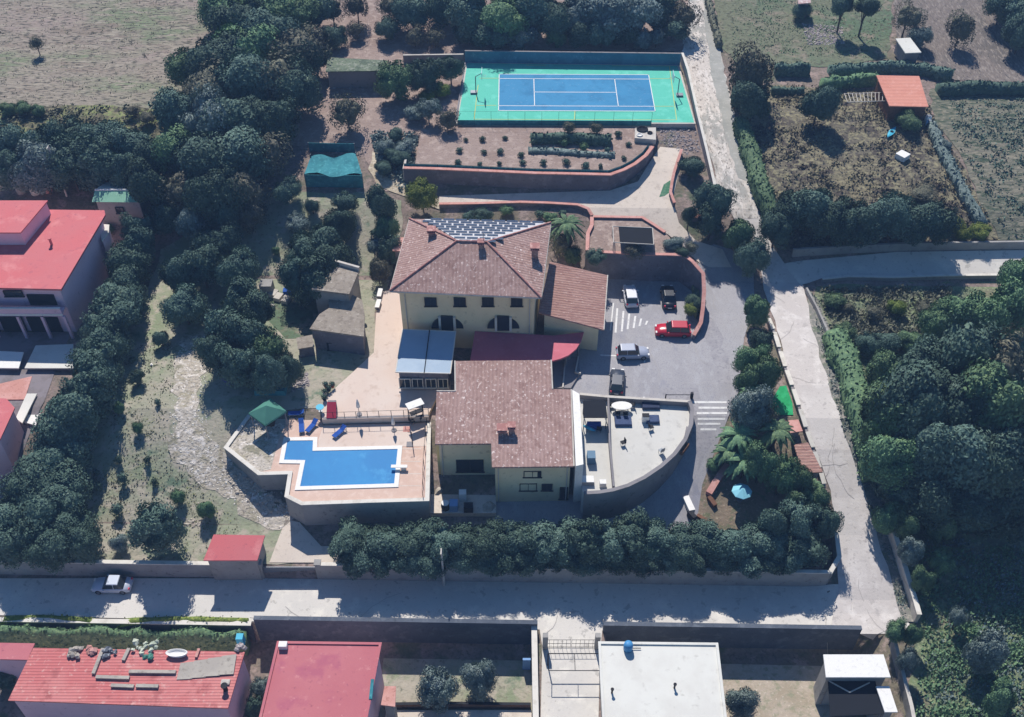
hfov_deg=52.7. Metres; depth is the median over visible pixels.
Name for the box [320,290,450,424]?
patio
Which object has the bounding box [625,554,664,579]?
evergreen tree
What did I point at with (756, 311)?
broadleaf tree
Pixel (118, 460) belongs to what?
sapling
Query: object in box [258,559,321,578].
entrance gate
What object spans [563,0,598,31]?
evergreen tree
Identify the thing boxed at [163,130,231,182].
evergreen tree
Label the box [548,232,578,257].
broadleaf tree
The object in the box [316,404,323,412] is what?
round table
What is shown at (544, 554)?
evergreen tree
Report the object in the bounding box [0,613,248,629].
bank grass
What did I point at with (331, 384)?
plant pot
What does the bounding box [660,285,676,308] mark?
parked car
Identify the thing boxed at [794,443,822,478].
brick roof shed
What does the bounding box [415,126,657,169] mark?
garden terrace
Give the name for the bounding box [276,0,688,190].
bare soil
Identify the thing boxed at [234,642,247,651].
rubbish heap
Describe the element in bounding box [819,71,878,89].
boundary hedge
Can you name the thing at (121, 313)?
evergreen tree
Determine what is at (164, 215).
evergreen tree
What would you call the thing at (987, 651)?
bush
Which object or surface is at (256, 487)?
stones
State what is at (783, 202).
evergreen tree
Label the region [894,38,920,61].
garden hut
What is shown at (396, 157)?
bush
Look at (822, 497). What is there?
evergreen tree
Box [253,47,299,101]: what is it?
evergreen tree
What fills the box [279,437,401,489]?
swimming pool
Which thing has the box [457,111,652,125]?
court fence
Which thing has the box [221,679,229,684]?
roof hatch
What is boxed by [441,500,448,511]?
barrel
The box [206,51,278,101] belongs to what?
evergreen tree
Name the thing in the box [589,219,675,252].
planter ground
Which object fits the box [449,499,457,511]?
blue bin
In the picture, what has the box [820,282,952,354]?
bramble
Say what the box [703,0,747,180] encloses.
grey track
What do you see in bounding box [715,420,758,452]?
palm tree
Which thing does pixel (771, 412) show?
broadleaf tree
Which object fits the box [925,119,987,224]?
meadow hedge
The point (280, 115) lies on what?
evergreen tree
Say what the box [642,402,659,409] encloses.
dark cover
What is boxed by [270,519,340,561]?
driveway
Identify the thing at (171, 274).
evergreen tree
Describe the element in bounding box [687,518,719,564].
evergreen tree
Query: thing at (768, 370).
broadleaf tree
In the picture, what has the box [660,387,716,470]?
worn strip
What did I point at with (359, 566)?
evergreen tree
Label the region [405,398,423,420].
garden swing
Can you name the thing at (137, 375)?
sapling
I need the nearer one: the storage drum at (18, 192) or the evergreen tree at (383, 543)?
the evergreen tree at (383, 543)
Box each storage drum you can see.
[15,187,25,194]
[29,188,39,195]
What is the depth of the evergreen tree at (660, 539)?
104.27 m
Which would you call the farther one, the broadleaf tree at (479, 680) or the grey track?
the grey track
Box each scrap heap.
[66,646,83,658]
[101,646,116,658]
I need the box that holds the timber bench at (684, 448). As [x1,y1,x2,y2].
[679,442,688,454]
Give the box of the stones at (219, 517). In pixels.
[158,365,293,533]
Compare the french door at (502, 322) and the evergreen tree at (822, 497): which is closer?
the evergreen tree at (822, 497)
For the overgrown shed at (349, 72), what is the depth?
154.09 m
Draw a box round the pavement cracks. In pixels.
[189,287,884,664]
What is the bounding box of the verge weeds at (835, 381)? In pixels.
[809,289,906,616]
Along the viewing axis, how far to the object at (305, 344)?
121.60 m
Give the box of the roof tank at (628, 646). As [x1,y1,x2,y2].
[623,640,640,652]
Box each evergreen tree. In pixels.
[0,121,26,151]
[0,148,19,191]
[0,470,58,510]
[0,495,18,529]
[0,520,34,571]
[5,137,57,194]
[6,505,59,549]
[11,450,91,495]
[15,459,93,528]
[16,129,42,151]
[21,517,71,575]
[24,429,98,474]
[30,408,96,449]
[35,118,66,146]
[44,132,91,192]
[44,388,112,431]
[46,112,90,143]
[46,502,103,550]
[58,354,119,406]
[58,521,103,564]
[64,132,122,192]
[64,338,124,383]
[74,119,125,143]
[74,317,136,362]
[77,296,142,340]
[92,280,147,317]
[98,151,134,188]
[101,122,151,155]
[102,240,153,282]
[102,260,147,304]
[119,211,155,238]
[120,156,168,207]
[120,224,155,260]
[126,497,187,555]
[132,138,167,174]
[147,199,178,235]
[148,86,194,133]
[149,123,190,178]
[154,168,193,210]
[157,253,199,292]
[157,282,212,328]
[162,46,200,88]
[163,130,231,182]
[173,204,207,239]
[176,81,232,136]
[178,53,233,98]
[179,237,219,287]
[181,159,248,226]
[183,26,255,75]
[189,221,243,259]
[191,330,228,372]
[193,124,275,180]
[195,0,243,28]
[199,95,275,138]
[201,0,264,39]
[203,305,233,335]
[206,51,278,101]
[211,22,280,60]
[212,244,260,286]
[214,305,268,349]
[214,340,255,389]
[219,274,256,311]
[228,164,273,213]
[233,288,275,324]
[237,0,297,15]
[237,7,304,41]
[239,94,303,141]
[244,130,295,182]
[244,321,290,355]
[247,348,287,395]
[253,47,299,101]
[264,21,332,64]
[267,53,326,112]
[273,0,323,32]
[273,255,309,299]
[274,350,305,388]
[284,39,332,72]
[284,230,315,258]
[294,252,333,306]
[306,224,343,248]
[307,0,339,30]
[312,240,355,272]
[319,207,356,243]
[320,23,347,49]
[326,0,345,23]
[327,515,364,567]
[341,546,372,580]
[342,0,368,21]
[345,20,367,38]
[347,523,388,561]
[363,525,405,561]
[364,183,397,218]
[369,552,403,579]
[373,15,400,40]
[375,0,395,15]
[389,0,431,29]
[393,551,423,577]
[395,516,445,558]
[405,22,425,46]
[417,552,447,579]
[422,521,466,565]
[424,0,453,29]
[424,27,444,46]
[444,0,486,42]
[444,557,477,574]
[447,522,484,571]
[450,25,475,45]
[469,515,511,560]
[470,22,510,49]
[472,551,508,577]
[480,0,529,42]
[493,519,538,554]
[495,551,534,574]
[503,23,541,50]
[514,0,557,27]
[518,552,550,576]
[528,518,557,563]
[534,0,571,36]
[540,514,580,568]
[544,30,567,47]
[546,554,579,572]
[562,515,603,568]
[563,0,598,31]
[567,22,590,48]
[571,555,607,576]
[580,0,634,37]
[586,19,614,47]
[594,519,635,568]
[600,553,633,575]
[610,506,648,567]
[611,27,640,46]
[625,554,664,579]
[626,0,664,33]
[633,28,652,49]
[644,516,678,564]
[648,0,677,29]
[649,27,665,47]
[660,554,679,576]
[661,0,704,39]
[661,20,690,40]
[665,520,699,571]
[679,552,710,576]
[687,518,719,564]
[706,558,738,575]
[710,527,753,565]
[732,552,766,579]
[739,522,776,559]
[756,508,791,537]
[757,206,797,249]
[759,545,790,575]
[765,532,789,562]
[773,187,811,230]
[778,494,818,541]
[779,546,815,574]
[781,486,812,505]
[784,522,831,567]
[791,188,832,231]
[798,84,843,125]
[807,195,858,246]
[808,480,830,505]
[812,502,844,539]
[829,199,881,247]
[857,432,919,494]
[858,376,910,447]
[860,197,896,243]
[866,347,903,385]
[870,359,956,436]
[870,479,918,514]
[877,189,917,239]
[889,415,960,486]
[889,500,913,523]
[896,339,948,369]
[898,202,944,246]
[898,470,965,533]
[907,332,945,353]
[914,199,962,245]
[915,298,952,338]
[919,359,992,430]
[920,515,959,545]
[930,424,998,496]
[934,309,1005,375]
[939,294,982,326]
[958,357,1023,432]
[961,288,1014,335]
[963,417,1023,500]
[976,322,1023,384]
[981,0,1023,24]
[989,276,1023,337]
[996,0,1023,23]
[996,258,1023,287]
[1000,11,1023,53]
[1012,350,1023,382]
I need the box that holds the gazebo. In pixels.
[249,398,287,438]
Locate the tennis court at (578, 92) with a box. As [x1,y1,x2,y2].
[458,63,693,122]
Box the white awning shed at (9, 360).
[0,351,23,370]
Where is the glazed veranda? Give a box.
[395,329,455,389]
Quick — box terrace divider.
[607,398,614,487]
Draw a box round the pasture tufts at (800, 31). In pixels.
[731,0,885,57]
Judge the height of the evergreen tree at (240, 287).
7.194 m
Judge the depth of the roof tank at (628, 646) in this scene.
95.17 m
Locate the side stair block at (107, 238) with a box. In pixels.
[101,224,114,257]
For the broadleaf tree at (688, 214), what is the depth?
134.00 m
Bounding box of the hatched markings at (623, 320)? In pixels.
[610,303,647,332]
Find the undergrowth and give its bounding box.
[915,544,1023,716]
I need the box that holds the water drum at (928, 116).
[924,114,931,122]
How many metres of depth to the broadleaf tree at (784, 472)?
107.56 m
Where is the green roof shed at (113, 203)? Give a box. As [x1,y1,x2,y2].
[92,182,149,224]
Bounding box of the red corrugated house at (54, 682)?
[8,648,251,716]
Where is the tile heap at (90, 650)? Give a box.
[86,645,97,654]
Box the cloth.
[142,653,153,660]
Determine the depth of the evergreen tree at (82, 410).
110.26 m
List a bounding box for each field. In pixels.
[0,0,213,108]
[893,0,1023,82]
[929,88,1023,240]
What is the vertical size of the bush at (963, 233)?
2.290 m
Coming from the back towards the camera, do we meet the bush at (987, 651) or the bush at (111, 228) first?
the bush at (111, 228)
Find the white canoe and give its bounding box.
[683,495,694,512]
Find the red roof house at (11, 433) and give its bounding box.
[0,398,23,479]
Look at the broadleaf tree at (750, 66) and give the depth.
147.03 m
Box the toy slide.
[326,400,336,417]
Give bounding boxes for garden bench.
[375,299,380,309]
[377,288,382,298]
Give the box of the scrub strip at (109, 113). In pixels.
[0,104,163,138]
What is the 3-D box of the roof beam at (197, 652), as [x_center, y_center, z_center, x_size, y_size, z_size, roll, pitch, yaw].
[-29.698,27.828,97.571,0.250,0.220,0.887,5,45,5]
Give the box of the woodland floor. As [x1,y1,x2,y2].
[814,281,1023,716]
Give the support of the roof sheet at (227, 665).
on the red corrugated house at (54, 682)
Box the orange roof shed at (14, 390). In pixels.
[0,376,31,399]
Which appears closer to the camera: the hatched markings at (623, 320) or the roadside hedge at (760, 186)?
the hatched markings at (623, 320)
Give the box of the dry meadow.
[732,85,997,248]
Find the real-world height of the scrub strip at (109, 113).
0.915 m
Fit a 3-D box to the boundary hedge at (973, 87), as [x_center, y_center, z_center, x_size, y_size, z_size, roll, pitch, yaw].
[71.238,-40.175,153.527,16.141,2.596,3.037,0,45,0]
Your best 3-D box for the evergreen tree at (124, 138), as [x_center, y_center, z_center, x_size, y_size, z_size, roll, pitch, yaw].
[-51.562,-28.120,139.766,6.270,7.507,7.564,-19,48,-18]
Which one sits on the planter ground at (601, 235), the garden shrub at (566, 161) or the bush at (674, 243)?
the bush at (674, 243)
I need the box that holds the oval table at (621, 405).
[611,401,631,411]
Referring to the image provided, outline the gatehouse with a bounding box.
[203,534,265,579]
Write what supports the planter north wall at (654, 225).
on the planter ground at (601, 235)
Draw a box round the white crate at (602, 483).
[599,479,605,487]
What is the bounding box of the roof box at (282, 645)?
[278,641,287,649]
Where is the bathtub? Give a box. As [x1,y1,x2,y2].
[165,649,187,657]
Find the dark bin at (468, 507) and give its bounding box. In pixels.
[464,502,472,512]
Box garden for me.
[379,658,531,716]
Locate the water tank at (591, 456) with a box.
[586,450,595,463]
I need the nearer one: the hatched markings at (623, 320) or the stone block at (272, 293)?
the hatched markings at (623, 320)
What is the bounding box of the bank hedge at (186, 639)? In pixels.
[0,624,250,655]
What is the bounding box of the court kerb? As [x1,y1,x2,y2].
[455,62,465,120]
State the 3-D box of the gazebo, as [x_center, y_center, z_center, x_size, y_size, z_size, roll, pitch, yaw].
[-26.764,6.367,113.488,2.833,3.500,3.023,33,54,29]
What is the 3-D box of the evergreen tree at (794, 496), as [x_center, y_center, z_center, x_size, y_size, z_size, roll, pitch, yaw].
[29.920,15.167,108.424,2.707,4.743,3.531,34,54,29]
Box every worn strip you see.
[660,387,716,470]
[677,286,731,383]
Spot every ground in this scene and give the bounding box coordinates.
[0,0,1023,716]
[229,419,284,471]
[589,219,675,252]
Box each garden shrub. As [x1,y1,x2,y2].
[454,159,461,164]
[455,147,463,153]
[479,136,485,141]
[496,148,503,154]
[540,159,546,165]
[558,138,569,146]
[562,158,570,164]
[579,142,588,150]
[581,162,589,167]
[614,131,621,136]
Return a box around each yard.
[0,332,69,499]
[430,494,495,516]
[698,392,825,561]
[721,664,829,716]
[819,680,883,716]
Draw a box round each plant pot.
[321,388,327,394]
[321,394,326,400]
[326,385,331,391]
[329,381,334,387]
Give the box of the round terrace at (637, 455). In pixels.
[580,399,688,511]
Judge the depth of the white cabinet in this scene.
110.10 m
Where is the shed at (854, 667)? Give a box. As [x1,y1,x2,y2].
[813,654,889,704]
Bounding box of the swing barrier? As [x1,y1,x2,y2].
[665,392,693,398]
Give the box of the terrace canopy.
[470,331,583,365]
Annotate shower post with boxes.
[406,432,412,446]
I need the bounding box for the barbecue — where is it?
[641,413,649,422]
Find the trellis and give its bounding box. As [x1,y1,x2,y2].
[841,92,884,113]
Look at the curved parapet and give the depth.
108.81 m
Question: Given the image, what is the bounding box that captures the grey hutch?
[259,279,274,294]
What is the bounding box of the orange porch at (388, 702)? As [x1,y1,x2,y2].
[381,686,396,716]
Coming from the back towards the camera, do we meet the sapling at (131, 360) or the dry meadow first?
the dry meadow
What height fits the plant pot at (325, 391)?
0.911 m
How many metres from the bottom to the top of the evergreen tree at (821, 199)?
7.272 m
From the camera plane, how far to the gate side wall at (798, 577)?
106.09 m
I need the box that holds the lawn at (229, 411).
[85,192,402,564]
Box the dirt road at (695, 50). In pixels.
[682,0,757,218]
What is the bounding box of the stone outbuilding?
[310,259,365,354]
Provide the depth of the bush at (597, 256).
128.53 m
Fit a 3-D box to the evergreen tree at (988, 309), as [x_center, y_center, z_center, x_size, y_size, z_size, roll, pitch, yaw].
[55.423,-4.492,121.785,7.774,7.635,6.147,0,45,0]
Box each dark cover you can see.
[614,416,631,425]
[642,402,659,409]
[646,415,659,423]
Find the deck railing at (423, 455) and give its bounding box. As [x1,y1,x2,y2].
[422,418,426,495]
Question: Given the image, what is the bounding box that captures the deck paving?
[318,424,426,446]
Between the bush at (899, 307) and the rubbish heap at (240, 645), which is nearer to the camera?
the rubbish heap at (240, 645)
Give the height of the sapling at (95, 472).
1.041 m
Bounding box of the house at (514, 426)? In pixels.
[435,360,582,502]
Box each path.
[167,333,292,529]
[368,151,438,208]
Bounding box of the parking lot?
[495,244,753,529]
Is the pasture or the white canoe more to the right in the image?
the pasture
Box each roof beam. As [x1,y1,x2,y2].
[91,648,103,674]
[95,675,129,679]
[110,683,134,688]
[121,648,129,660]
[128,670,175,673]
[136,684,158,688]
[195,648,200,657]
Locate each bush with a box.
[0,102,16,115]
[14,100,31,114]
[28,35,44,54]
[31,103,45,115]
[107,223,114,232]
[123,104,141,118]
[136,108,158,125]
[373,160,391,175]
[376,139,394,153]
[383,148,411,165]
[388,127,402,140]
[394,137,415,153]
[403,104,425,119]
[418,89,434,100]
[434,80,450,96]
[462,210,474,219]
[472,206,493,220]
[499,204,513,215]
[534,210,544,217]
[543,212,558,222]
[558,209,566,214]
[585,247,606,265]
[623,244,645,260]
[662,236,685,251]
[675,247,689,256]
[683,301,698,316]
[684,294,705,307]
[685,240,698,254]
[706,457,719,470]
[823,291,847,310]
[833,321,857,340]
[842,301,856,313]
[853,331,880,357]
[864,304,883,320]
[870,502,899,534]
[876,333,901,354]
[885,299,907,314]
[885,617,907,644]
[894,505,920,540]
[895,644,920,672]
[896,535,925,566]
[897,330,922,352]
[903,623,925,646]
[906,181,938,203]
[910,564,937,593]
[913,299,928,315]
[927,545,956,577]
[939,139,951,148]
[947,605,968,626]
[953,215,965,232]
[954,224,974,240]
[961,627,1009,674]
[970,221,992,241]
[981,676,1017,716]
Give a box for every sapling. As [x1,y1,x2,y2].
[89,480,102,490]
[92,468,100,476]
[107,534,127,552]
[109,502,123,516]
[112,401,124,413]
[114,455,122,463]
[116,471,128,485]
[128,356,134,363]
[128,369,144,384]
[131,421,143,433]
[143,456,150,463]
[151,477,158,486]
[152,330,168,345]
[154,398,160,405]
[168,488,185,504]
[196,501,216,518]
[271,247,279,254]
[562,121,575,132]
[589,122,603,134]
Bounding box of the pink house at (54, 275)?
[0,200,109,338]
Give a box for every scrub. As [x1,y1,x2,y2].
[0,103,154,137]
[370,129,418,190]
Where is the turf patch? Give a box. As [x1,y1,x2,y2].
[770,386,792,414]
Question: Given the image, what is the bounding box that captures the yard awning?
[582,400,606,429]
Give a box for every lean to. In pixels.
[0,643,34,681]
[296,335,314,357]
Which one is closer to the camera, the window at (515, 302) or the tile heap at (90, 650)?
the tile heap at (90, 650)
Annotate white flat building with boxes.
[598,641,726,716]
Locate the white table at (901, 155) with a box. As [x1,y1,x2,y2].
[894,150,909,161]
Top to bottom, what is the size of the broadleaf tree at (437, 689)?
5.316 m
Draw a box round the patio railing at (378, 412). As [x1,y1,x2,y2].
[321,409,428,416]
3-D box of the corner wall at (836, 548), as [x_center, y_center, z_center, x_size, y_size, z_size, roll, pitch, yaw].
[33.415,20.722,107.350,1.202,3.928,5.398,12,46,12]
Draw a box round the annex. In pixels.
[539,262,607,350]
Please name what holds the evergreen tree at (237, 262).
on the lawn at (229, 411)
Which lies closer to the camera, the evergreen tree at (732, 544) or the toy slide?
the evergreen tree at (732, 544)
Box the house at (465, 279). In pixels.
[389,217,551,347]
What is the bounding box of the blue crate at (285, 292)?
[283,288,291,294]
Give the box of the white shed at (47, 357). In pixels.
[25,344,73,369]
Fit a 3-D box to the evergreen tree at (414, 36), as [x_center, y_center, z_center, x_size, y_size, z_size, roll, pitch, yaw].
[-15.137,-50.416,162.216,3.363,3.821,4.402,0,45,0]
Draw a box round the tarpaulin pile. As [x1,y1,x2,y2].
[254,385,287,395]
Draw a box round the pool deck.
[237,419,425,500]
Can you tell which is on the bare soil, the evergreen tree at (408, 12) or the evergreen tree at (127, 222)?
the evergreen tree at (408, 12)
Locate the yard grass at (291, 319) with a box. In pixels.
[267,295,313,338]
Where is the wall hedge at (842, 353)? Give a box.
[821,327,876,482]
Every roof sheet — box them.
[177,661,193,679]
[190,659,207,677]
[204,657,220,676]
[218,654,236,674]
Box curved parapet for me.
[582,401,693,521]
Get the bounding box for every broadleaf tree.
[0,672,16,691]
[244,695,262,716]
[248,676,268,699]
[365,237,381,256]
[369,257,389,283]
[373,213,400,238]
[377,234,401,264]
[404,176,438,210]
[415,664,460,713]
[458,657,498,702]
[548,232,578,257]
[563,245,582,263]
[677,156,706,176]
[681,206,697,229]
[691,180,738,219]
[695,202,727,239]
[721,218,755,251]
[724,686,760,716]
[727,39,777,97]
[727,384,777,433]
[730,80,771,121]
[730,343,773,372]
[732,364,759,391]
[733,235,771,277]
[742,440,781,483]
[743,294,771,328]
[749,327,773,350]
[752,353,783,392]
[753,403,780,433]
[764,453,800,495]
[788,463,813,491]
[791,4,812,19]
[830,0,854,32]
[854,0,881,36]
[890,0,928,37]
[894,108,921,131]
[907,25,933,47]
[944,8,976,47]
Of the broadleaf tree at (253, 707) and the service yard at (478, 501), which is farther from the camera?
the service yard at (478, 501)
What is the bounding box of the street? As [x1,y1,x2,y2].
[0,578,908,716]
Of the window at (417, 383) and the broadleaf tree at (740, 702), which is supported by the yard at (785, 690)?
the broadleaf tree at (740, 702)
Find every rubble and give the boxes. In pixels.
[179,517,206,528]
[290,372,309,391]
[658,128,700,154]
[802,23,844,44]
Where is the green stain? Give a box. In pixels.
[659,181,669,196]
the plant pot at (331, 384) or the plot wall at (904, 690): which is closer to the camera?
the plot wall at (904, 690)
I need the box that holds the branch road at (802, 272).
[783,250,1023,284]
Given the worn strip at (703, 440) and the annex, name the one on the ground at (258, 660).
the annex
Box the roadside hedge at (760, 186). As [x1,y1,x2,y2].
[732,115,775,213]
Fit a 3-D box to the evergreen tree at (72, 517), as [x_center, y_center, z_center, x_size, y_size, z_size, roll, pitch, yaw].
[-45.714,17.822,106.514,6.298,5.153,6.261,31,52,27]
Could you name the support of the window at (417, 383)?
in the glazed veranda
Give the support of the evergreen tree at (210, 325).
on the lawn at (229, 411)
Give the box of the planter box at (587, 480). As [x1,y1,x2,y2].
[582,476,593,484]
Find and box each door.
[438,315,455,330]
[495,315,511,331]
[523,658,530,669]
[558,487,567,499]
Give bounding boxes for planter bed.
[691,285,700,318]
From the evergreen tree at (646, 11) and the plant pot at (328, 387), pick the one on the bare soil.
the evergreen tree at (646, 11)
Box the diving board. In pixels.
[391,465,406,470]
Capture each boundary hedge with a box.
[770,85,804,95]
[774,61,810,77]
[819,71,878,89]
[827,59,955,82]
[935,79,1023,96]
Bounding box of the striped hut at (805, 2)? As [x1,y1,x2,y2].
[796,0,810,16]
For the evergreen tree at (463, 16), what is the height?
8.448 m
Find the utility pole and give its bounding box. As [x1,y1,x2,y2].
[440,548,444,585]
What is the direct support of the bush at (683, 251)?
on the planter ground at (601, 235)
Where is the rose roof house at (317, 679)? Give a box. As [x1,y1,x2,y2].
[259,641,383,716]
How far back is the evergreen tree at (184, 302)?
123.12 m
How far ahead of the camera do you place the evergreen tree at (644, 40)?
160.91 m
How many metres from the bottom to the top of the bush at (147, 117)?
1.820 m
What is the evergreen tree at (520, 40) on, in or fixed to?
on the bare soil
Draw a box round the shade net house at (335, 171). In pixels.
[304,143,363,187]
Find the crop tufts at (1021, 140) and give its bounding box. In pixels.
[947,94,1023,239]
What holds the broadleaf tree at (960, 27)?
on the ploughed field at (987, 54)
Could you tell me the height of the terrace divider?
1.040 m
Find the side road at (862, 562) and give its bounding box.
[715,179,901,639]
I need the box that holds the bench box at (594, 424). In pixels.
[587,421,600,429]
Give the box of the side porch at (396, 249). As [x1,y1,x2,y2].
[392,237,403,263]
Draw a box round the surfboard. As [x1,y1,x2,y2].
[583,425,595,430]
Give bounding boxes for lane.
[439,147,730,266]
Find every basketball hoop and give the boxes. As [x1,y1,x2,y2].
[470,72,481,93]
[670,71,682,96]
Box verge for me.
[808,292,918,621]
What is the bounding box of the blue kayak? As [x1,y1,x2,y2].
[887,127,895,138]
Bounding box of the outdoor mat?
[403,426,410,431]
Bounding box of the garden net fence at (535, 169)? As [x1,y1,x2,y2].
[404,144,648,172]
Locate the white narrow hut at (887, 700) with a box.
[866,686,897,716]
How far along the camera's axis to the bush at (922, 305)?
127.07 m
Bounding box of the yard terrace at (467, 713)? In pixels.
[385,710,531,716]
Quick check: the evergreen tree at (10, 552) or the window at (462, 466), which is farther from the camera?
the window at (462, 466)
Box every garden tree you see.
[272,174,301,204]
[284,209,311,234]
[304,199,320,214]
[326,93,367,130]
[330,190,358,210]
[373,59,414,100]
[408,57,443,92]
[414,97,443,122]
[433,107,460,134]
[437,55,464,83]
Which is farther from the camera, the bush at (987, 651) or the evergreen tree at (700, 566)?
the evergreen tree at (700, 566)
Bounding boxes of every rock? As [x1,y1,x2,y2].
[435,487,442,494]
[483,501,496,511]
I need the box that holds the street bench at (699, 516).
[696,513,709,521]
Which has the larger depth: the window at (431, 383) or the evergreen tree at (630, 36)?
the evergreen tree at (630, 36)
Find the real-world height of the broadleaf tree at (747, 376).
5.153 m
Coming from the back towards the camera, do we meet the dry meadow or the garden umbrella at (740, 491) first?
the dry meadow
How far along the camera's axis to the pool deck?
109.69 m
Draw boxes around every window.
[3,290,24,297]
[115,207,125,213]
[399,378,411,388]
[412,378,424,388]
[424,297,437,306]
[425,378,436,388]
[431,318,438,328]
[437,378,448,388]
[453,297,466,306]
[456,319,463,328]
[456,459,484,472]
[481,297,494,306]
[487,318,494,328]
[510,298,522,306]
[512,319,518,328]
[519,483,537,491]
[523,471,541,477]
[540,484,552,491]
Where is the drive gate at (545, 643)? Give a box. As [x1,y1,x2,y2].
[542,633,600,649]
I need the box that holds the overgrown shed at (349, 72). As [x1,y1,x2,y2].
[326,57,386,87]
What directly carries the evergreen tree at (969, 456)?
on the woodland floor
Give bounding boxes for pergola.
[612,226,653,252]
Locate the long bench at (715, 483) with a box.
[706,463,729,507]
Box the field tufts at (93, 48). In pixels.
[0,0,202,100]
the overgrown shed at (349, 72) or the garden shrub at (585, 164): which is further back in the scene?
the overgrown shed at (349, 72)
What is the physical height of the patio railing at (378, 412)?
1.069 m
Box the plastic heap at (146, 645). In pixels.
[130,638,158,655]
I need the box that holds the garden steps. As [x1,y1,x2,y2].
[553,356,580,388]
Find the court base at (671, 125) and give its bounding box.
[456,63,695,127]
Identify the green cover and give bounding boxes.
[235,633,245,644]
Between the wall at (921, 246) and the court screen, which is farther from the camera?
the court screen
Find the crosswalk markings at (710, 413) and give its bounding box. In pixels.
[693,401,726,429]
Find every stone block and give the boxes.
[268,289,278,297]
[273,292,283,301]
[281,295,291,304]
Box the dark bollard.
[687,510,696,521]
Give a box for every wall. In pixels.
[0,558,213,577]
[0,617,255,639]
[223,414,430,524]
[253,616,537,644]
[319,562,829,585]
[323,414,428,418]
[384,702,530,708]
[403,53,463,63]
[403,146,653,190]
[439,201,592,216]
[531,626,538,716]
[580,393,689,406]
[585,217,593,269]
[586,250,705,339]
[594,215,665,233]
[603,621,861,649]
[669,149,682,206]
[680,53,715,184]
[766,318,826,488]
[792,240,1023,256]
[805,287,827,331]
[821,273,998,282]
[826,529,841,583]
[888,531,921,622]
[888,640,915,716]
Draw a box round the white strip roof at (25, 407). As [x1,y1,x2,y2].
[16,394,36,424]
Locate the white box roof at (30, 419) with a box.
[24,413,39,425]
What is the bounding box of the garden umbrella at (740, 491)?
[732,483,751,502]
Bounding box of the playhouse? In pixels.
[788,419,802,438]
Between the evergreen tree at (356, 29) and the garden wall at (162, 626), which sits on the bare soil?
the evergreen tree at (356, 29)
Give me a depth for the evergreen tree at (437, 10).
163.55 m
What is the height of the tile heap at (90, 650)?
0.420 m
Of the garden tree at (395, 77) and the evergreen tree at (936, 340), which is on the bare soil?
the garden tree at (395, 77)
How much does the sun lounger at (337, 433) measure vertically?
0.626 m
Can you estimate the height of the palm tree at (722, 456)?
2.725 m
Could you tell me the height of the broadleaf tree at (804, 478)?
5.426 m
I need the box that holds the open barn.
[873,75,927,120]
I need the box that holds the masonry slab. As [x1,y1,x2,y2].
[634,126,655,143]
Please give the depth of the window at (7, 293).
121.02 m
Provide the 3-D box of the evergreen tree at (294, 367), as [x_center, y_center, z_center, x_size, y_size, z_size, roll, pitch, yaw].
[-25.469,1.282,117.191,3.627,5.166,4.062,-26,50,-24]
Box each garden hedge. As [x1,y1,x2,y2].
[528,145,615,158]
[529,131,612,146]
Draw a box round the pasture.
[714,0,893,66]
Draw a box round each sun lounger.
[288,409,304,414]
[298,418,304,432]
[305,418,318,431]
[332,424,346,438]
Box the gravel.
[170,334,282,524]
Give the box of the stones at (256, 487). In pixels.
[223,461,288,518]
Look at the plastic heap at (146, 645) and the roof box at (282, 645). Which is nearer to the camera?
the roof box at (282, 645)
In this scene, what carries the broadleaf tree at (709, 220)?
on the ground at (258, 660)
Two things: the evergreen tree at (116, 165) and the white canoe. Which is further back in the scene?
the evergreen tree at (116, 165)
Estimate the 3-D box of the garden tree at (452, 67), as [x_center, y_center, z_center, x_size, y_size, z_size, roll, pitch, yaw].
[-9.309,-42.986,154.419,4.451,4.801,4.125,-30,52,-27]
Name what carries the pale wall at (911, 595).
on the ground at (258, 660)
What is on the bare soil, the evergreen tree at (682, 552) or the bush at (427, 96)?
the bush at (427, 96)
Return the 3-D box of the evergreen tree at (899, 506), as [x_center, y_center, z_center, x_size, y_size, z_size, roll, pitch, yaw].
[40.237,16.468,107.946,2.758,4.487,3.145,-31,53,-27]
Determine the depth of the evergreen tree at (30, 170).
134.47 m
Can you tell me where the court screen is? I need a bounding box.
[465,50,680,65]
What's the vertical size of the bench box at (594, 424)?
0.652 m
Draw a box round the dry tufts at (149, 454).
[92,333,237,551]
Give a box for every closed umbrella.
[356,400,361,415]
[391,417,396,431]
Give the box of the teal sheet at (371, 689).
[369,679,373,699]
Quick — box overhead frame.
[547,653,599,670]
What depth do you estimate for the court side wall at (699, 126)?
147.25 m
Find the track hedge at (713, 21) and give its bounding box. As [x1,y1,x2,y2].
[704,0,723,48]
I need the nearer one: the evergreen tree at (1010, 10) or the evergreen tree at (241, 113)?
the evergreen tree at (241, 113)
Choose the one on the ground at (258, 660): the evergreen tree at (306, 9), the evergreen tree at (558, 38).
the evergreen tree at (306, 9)
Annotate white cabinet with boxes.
[459,489,466,500]
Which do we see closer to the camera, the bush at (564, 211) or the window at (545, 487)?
the window at (545, 487)
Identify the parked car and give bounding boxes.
[91,574,132,594]
[609,368,626,395]
[616,343,649,360]
[622,285,638,307]
[654,320,691,337]
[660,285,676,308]
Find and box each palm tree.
[549,213,585,244]
[711,442,739,466]
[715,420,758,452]
[722,447,754,481]
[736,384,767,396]
[756,418,795,451]
[796,478,824,502]

